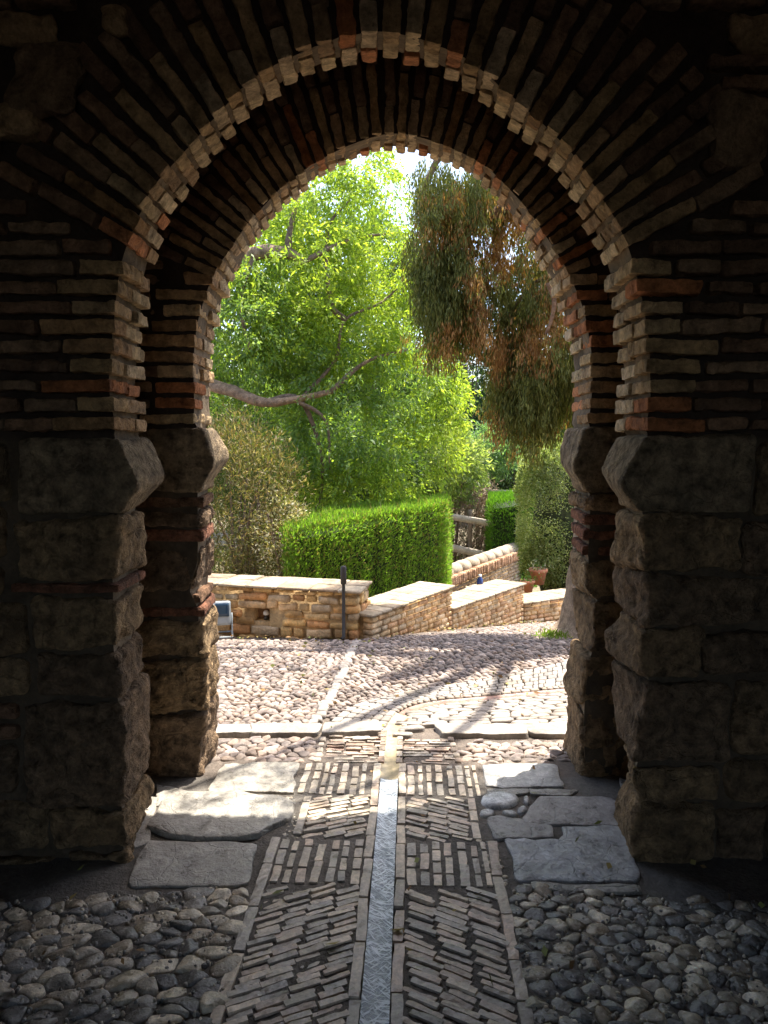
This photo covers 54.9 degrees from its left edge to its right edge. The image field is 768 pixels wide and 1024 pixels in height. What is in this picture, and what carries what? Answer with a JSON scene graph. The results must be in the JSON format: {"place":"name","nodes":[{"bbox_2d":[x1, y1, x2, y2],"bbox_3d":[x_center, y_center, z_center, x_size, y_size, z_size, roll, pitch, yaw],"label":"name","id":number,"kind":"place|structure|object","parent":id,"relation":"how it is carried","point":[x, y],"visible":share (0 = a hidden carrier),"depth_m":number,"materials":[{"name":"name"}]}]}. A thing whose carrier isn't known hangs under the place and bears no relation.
{"place":"outdoors","nodes":[
{"label":"outdoors","id":0,"kind":"place"},
{"bbox_2d":[210,728,533,1023],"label":"brick path","id":1,"kind":"structure","parent":0,"point":[297,1007],"depth_m":2.41,"materials":[{"name":"grey brick"}]},
{"bbox_2d":[0,462,767,1023],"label":"ground","id":2,"kind":"structure","parent":0,"point":[714,880],"depth_m":2.63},
{"bbox_2d":[0,887,248,1023],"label":"foreground cobblestones","id":3,"kind":"structure","parent":2,"relation":"on","point":[179,1004],"depth_m":2.22,"materials":[{"name":"grey stone"}]},
{"bbox_2d":[213,601,232,637],"bbox_3d":[-1.360,0.876,6.083,0.230,0.286,0.194,-1,6,-13],"label":"floodlight","id":4,"kind":"object","parent":2,"relation":"on","point":[225,617],"visible":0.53,"depth_m":6.06,"materials":[{"name":"metal"}]},
{"bbox_2d":[207,397,323,575],"bbox_3d":[-1.549,-0.027,7.928,1.844,2.442,2.021,0,6,0],"label":"feathery shrub","id":5,"kind":"object","parent":2,"relation":"on","point":[240,560],"visible":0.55,"depth_m":7.70,"materials":[{"name":"green plant"}]},
{"bbox_2d":[211,735,323,762],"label":"threshold cobblestones","id":6,"kind":"structure","parent":2,"relation":"on","point":[263,748],"depth_m":3.72,"materials":[{"name":"beige stone"}]},
{"bbox_2d":[208,372,327,573],"bbox_3d":[-2.377,-0.624,13.030,2.893,4.238,2.907,0,6,0],"label":"round bush","id":7,"kind":"object","parent":2,"relation":"on","point":[254,413],"visible":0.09,"depth_m":12.40,"materials":[{"name":"green plant"}]},
{"bbox_2d":[210,188,334,523],"bbox_3d":[-3.532,-4.560,19.621,4.859,10.791,4.994,0,6,0],"label":"tall evergreen","id":8,"kind":"object","parent":2,"relation":"on","point":[315,295],"visible":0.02,"depth_m":18.85,"materials":[{"name":"green plant"}]},
{"bbox_2d":[243,478,312,576],"bbox_3d":[-1.051,0.498,7.459,0.775,1.670,0.889,0,6,0],"label":"pale flowering shrub","id":9,"kind":"object","parent":2,"relation":"on","point":[268,554],"visible":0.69,"depth_m":7.38,"materials":[{"name":"green plant"}]},
{"bbox_2d":[215,638,354,724],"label":"courtyard cobblestones","id":10,"kind":"structure","parent":2,"relation":"on","point":[238,658],"depth_m":4.86,"materials":[{"name":"grey stone"}]},
{"bbox_2d":[208,573,371,639],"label":"rubble wall","id":11,"kind":"structure","parent":2,"relation":"on","point":[300,607],"depth_m":6.12,"materials":[{"name":"stone"}]},
{"bbox_2d":[263,610,268,619],"bbox_3d":[-0.988,0.863,6.210,0.052,0.080,0.051,0,6,0],"label":"niche lamp","id":12,"kind":"object","parent":11,"relation":"in","point":[266,614],"visible":1,"depth_m":6.19,"materials":[{"name":"glass"}]},
{"bbox_2d":[212,546,461,576],"bbox_3d":[-0.009,0.993,12.118,9.160,0.950,10.284,0,6,0],"label":"ground cover","id":13,"kind":"object","parent":2,"relation":"on","point":[259,566],"depth_m":15.19,"materials":[{"name":"green plant"}]},
{"bbox_2d":[340,566,346,638],"bbox_3d":[-0.325,0.728,5.954,0.052,0.593,0.052,0,6,0],"label":"bollard post","id":14,"kind":"object","parent":2,"relation":"on","point":[343,575],"visible":0.97,"depth_m":5.94,"materials":[{"name":"metal"}]},
{"bbox_2d":[209,148,483,528],"bbox_3d":[-2.207,-2.141,9.713,7.053,7.370,3.662,0,6,0],"label":"broadleaf tree","id":15,"kind":"object","parent":2,"relation":"on","point":[285,310],"visible":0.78,"depth_m":8.87,"materials":[{"name":"green plant"}]},
{"bbox_2d":[294,196,426,496],"bbox_3d":[-0.783,-4.249,21.726,4.878,9.765,4.756,0,6,0],"label":"tall evergreen","id":16,"kind":"object","parent":2,"relation":"on","point":[390,275],"visible":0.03,"depth_m":20.87,"materials":[{"name":"green plant"}]},
{"bbox_2d":[275,491,456,597],"bbox_3d":[-0.120,0.658,8.444,3.104,1.736,1.119,-5,7,-40],"label":"clipped hedge","id":17,"kind":"object","parent":2,"relation":"on","point":[386,546],"visible":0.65,"depth_m":7.95,"materials":[{"name":"green plant"}]},
{"bbox_2d":[299,402,450,508],"bbox_3d":[-0.218,-0.230,13.085,2.865,3.451,2.851,4,7,34],"label":"round bush","id":18,"kind":"object","parent":2,"relation":"on","point":[417,471],"visible":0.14,"depth_m":12.36,"materials":[{"name":"green plant"}]},
{"bbox_2d":[359,778,397,1023],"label":"drain channel","id":19,"kind":"object","parent":2,"relation":"on","point":[375,1002],"visible":1,"depth_m":2.42,"materials":[{"name":"stone"}]},
{"bbox_2d":[135,50,628,776],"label":"gate arch","id":20,"kind":"structure","parent":2,"relation":"on","point":[265,164],"depth_m":3.28,"materials":[{"name":"brick"}]},
{"bbox_2d":[0,0,767,864],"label":"gate arch","id":21,"kind":"structure","parent":2,"relation":"on","point":[642,124],"depth_m":2.59,"materials":[{"name":"brick"}]},
{"bbox_2d":[0,886,767,1023],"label":"joint grit","id":22,"kind":"object","parent":2,"relation":"on","point":[615,1015],"visible":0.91,"depth_m":2.23,"materials":[{"name":"grey gravel"}]},
{"bbox_2d":[128,762,642,895],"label":"flagstone paving","id":23,"kind":"structure","parent":2,"relation":"on","point":[205,830],"depth_m":2.93,"materials":[{"name":"grey stone"}]},
{"bbox_2d":[213,351,562,505],"bbox_3d":[2.049,-2.911,31.842,58.772,8.961,11.199,0,6,0],"label":"distant wood","id":24,"kind":"object","parent":2,"relation":"on","point":[435,416],"depth_m":29.11,"materials":[{"name":"green plant"}]},
{"bbox_2d":[216,721,566,762],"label":"threshold slabs","id":25,"kind":"structure","parent":2,"relation":"on","point":[451,732],"depth_m":3.93,"materials":[{"name":"stone"}]},
{"bbox_2d":[380,713,407,779],"bbox_3d":[0.046,1.191,3.821,0.133,0.008,0.829,1,6,6],"label":"sandy gutter","id":26,"kind":"object","parent":2,"relation":"on","point":[389,769],"visible":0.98,"depth_m":3.71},
{"bbox_2d":[42,620,764,984],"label":"fallen leaves","id":27,"kind":"object","parent":2,"relation":"on","point":[544,948],"visible":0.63,"depth_m":3.32,"materials":[{"name":"brown plant"}]},
{"bbox_2d":[282,792,529,885],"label":"threshold pebbles","id":28,"kind":"object","parent":2,"relation":"on","point":[493,801],"visible":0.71,"depth_m":3.13,"materials":[{"name":"grey stone"}]},
{"bbox_2d":[359,581,454,638],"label":"stepped brick wall","id":29,"kind":"structure","parent":2,"relation":"on","point":[420,606],"depth_m":6.58,"materials":[{"name":"brick"}]},
{"bbox_2d":[326,621,572,720],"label":"courtyard cobblestones","id":30,"kind":"structure","parent":2,"relation":"on","point":[472,649],"depth_m":5.28,"materials":[{"name":"grey stone"}]},
{"bbox_2d":[306,640,361,725],"bbox_3d":[-0.292,1.101,4.930,0.105,0.082,1.925,1,6,6],"label":"cobble dividing line","id":31,"kind":"object","parent":30,"relation":"on","point":[322,710],"visible":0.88,"depth_m":4.62,"materials":[{"name":"grey stone"}]},
{"bbox_2d":[407,418,496,561],"bbox_3d":[1.159,-0.092,13.045,1.677,3.166,1.726,0,6,0],"label":"grey green shrub","id":32,"kind":"object","parent":2,"relation":"on","point":[477,452],"visible":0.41,"depth_m":12.78,"materials":[{"name":"green plant"}]},
{"bbox_2d":[435,329,493,515],"bbox_3d":[2.464,-2.790,21.835,2.581,6.833,2.495,0,6,0],"label":"dark conifer","id":33,"kind":"object","parent":2,"relation":"on","point":[479,399],"visible":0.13,"depth_m":21.38,"materials":[{"name":"green plant"}]},
{"bbox_2d":[439,464,502,562],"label":"dry creeper","id":34,"kind":"object","parent":2,"relation":"on","point":[479,543],"visible":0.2,"depth_m":13.27,"materials":[{"name":"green plant"}]},
{"bbox_2d":[450,504,493,556],"bbox_3d":[1.379,0.616,12.651,2.217,1.791,0.333,1,6,10],"label":"wooden railing","id":35,"kind":"object","parent":2,"relation":"on","point":[469,550],"visible":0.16,"depth_m":12.47,"materials":[{"name":"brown wood"}]},
{"bbox_2d":[440,542,520,591],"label":"parapet wall","id":36,"kind":"structure","parent":2,"relation":"on","point":[501,562],"depth_m":10.80,"materials":[{"name":"brick"}]},
{"bbox_2d":[400,689,564,714],"bbox_3d":[1.065,1.118,4.578,2.080,0.009,0.161,-2,6,-18],"label":"brick gutter","id":37,"kind":"object","parent":2,"relation":"on","point":[417,707],"visible":0.66,"depth_m":4.47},
{"bbox_2d":[390,157,577,638],"bbox_3d":[0.797,-2.455,5.960,5.506,7.177,4.666,0,6,0],"label":"hanging cypress","id":38,"kind":"object","parent":2,"relation":"on","point":[530,388],"visible":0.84,"depth_m":6.17,"materials":[{"name":"green plant"}]},
{"bbox_2d":[449,579,526,628],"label":"stepped brick wall","id":39,"kind":"structure","parent":2,"relation":"on","point":[495,601],"depth_m":7.81,"materials":[{"name":"brick"}]},
{"bbox_2d":[473,489,510,548],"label":"garden beam","id":40,"kind":"structure","parent":2,"relation":"on","point":[479,504],"depth_m":14.02,"materials":[{"name":"brown wood"}]},
{"bbox_2d":[460,419,525,512],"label":"bluish shrub","id":41,"kind":"object","parent":2,"relation":"on","point":[497,457],"visible":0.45,"depth_m":14.17,"materials":[{"name":"green plant"}]},
{"bbox_2d":[485,438,534,507],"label":"dark shrub","id":42,"kind":"object","parent":2,"relation":"on","point":[506,485],"visible":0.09,"depth_m":15.17,"materials":[{"name":"green plant"}]},
{"bbox_2d":[484,489,537,586],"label":"clipped hedge","id":43,"kind":"object","parent":2,"relation":"on","point":[500,516],"visible":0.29,"depth_m":12.08,"materials":[{"name":"green plant"}]},
{"bbox_2d":[456,739,570,763],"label":"threshold cobblestones","id":44,"kind":"structure","parent":2,"relation":"on","point":[478,749],"depth_m":3.69,"materials":[{"name":"beige stone"}]},
{"bbox_2d":[487,229,570,465],"bbox_3d":[5.194,-4.920,23.685,4.376,10.720,4.431,0,6,0],"label":"tall evergreen","id":45,"kind":"object","parent":2,"relation":"on","point":[562,431],"visible":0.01,"depth_m":23.17,"materials":[{"name":"green plant"}]},
{"bbox_2d":[521,588,565,622],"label":"stepped brick wall","id":46,"kind":"structure","parent":2,"relation":"on","point":[543,606],"depth_m":8.55,"materials":[{"name":"brick"}]},
{"bbox_2d":[515,572,543,592],"bbox_3d":[1.784,0.866,9.223,0.336,0.268,0.287,-4,7,-34],"label":"flower pot","id":47,"kind":"object","parent":46,"relation":"on","point":[529,585],"visible":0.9,"depth_m":9.17,"materials":[{"name":"ceramic"}]},
{"bbox_2d":[527,557,553,584],"bbox_3d":[1.982,0.721,9.434,0.365,0.393,0.402,2,6,15],"label":"flower pot","id":48,"kind":"object","parent":46,"relation":"on","point":[537,570],"visible":0.98,"depth_m":9.35,"materials":[{"name":"ceramic"}]},
{"bbox_2d":[513,435,574,590],"bbox_3d":[2.373,0.239,9.983,1.266,2.691,1.248,0,6,0],"label":"rounded topiary","id":49,"kind":"object","parent":2,"relation":"on","point":[549,488],"visible":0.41,"depth_m":9.59,"materials":[{"name":"green plant"}]},
{"bbox_2d":[524,626,572,640],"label":"grass tuft","id":50,"kind":"object","parent":2,"relation":"on","point":[550,633],"visible":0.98,"depth_m":6.03,"materials":[{"name":"green plant"}]},
{"bbox_2d":[509,882,767,1023],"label":"foreground cobblestones","id":51,"kind":"structure","parent":2,"relation":"on","point":[708,1001],"depth_m":2.23,"materials":[{"name":"grey stone"}]},
{"bbox_3d":[1.073,1.329,8.319,0.310,1.000,0.330,0,6,0],"label":"brick pedestal","id":52,"kind":"object","parent":2,"relation":"on","visible":0},
{"bbox_2d":[477,574,482,584],"bbox_3d":[1.072,0.763,8.263,0.070,0.137,0.070,0,6,0],"label":"blue bottle","id":53,"kind":"object","parent":52,"relation":"on","point":[479,580],"visible":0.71,"depth_m":8.24,"materials":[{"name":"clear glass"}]},
{"bbox_2d":[222,146,566,387],"label":"sky","id":54,"kind":"structure","parent":0,"point":[409,158],"materials":[{"name":"white"}]},
{"bbox_2d":[331,661,567,739],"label":"curved stone path","id":55,"kind":"structure","parent":0,"point":[546,708],"depth_m":4.33,"materials":[{"name":"stone"}]}
]}

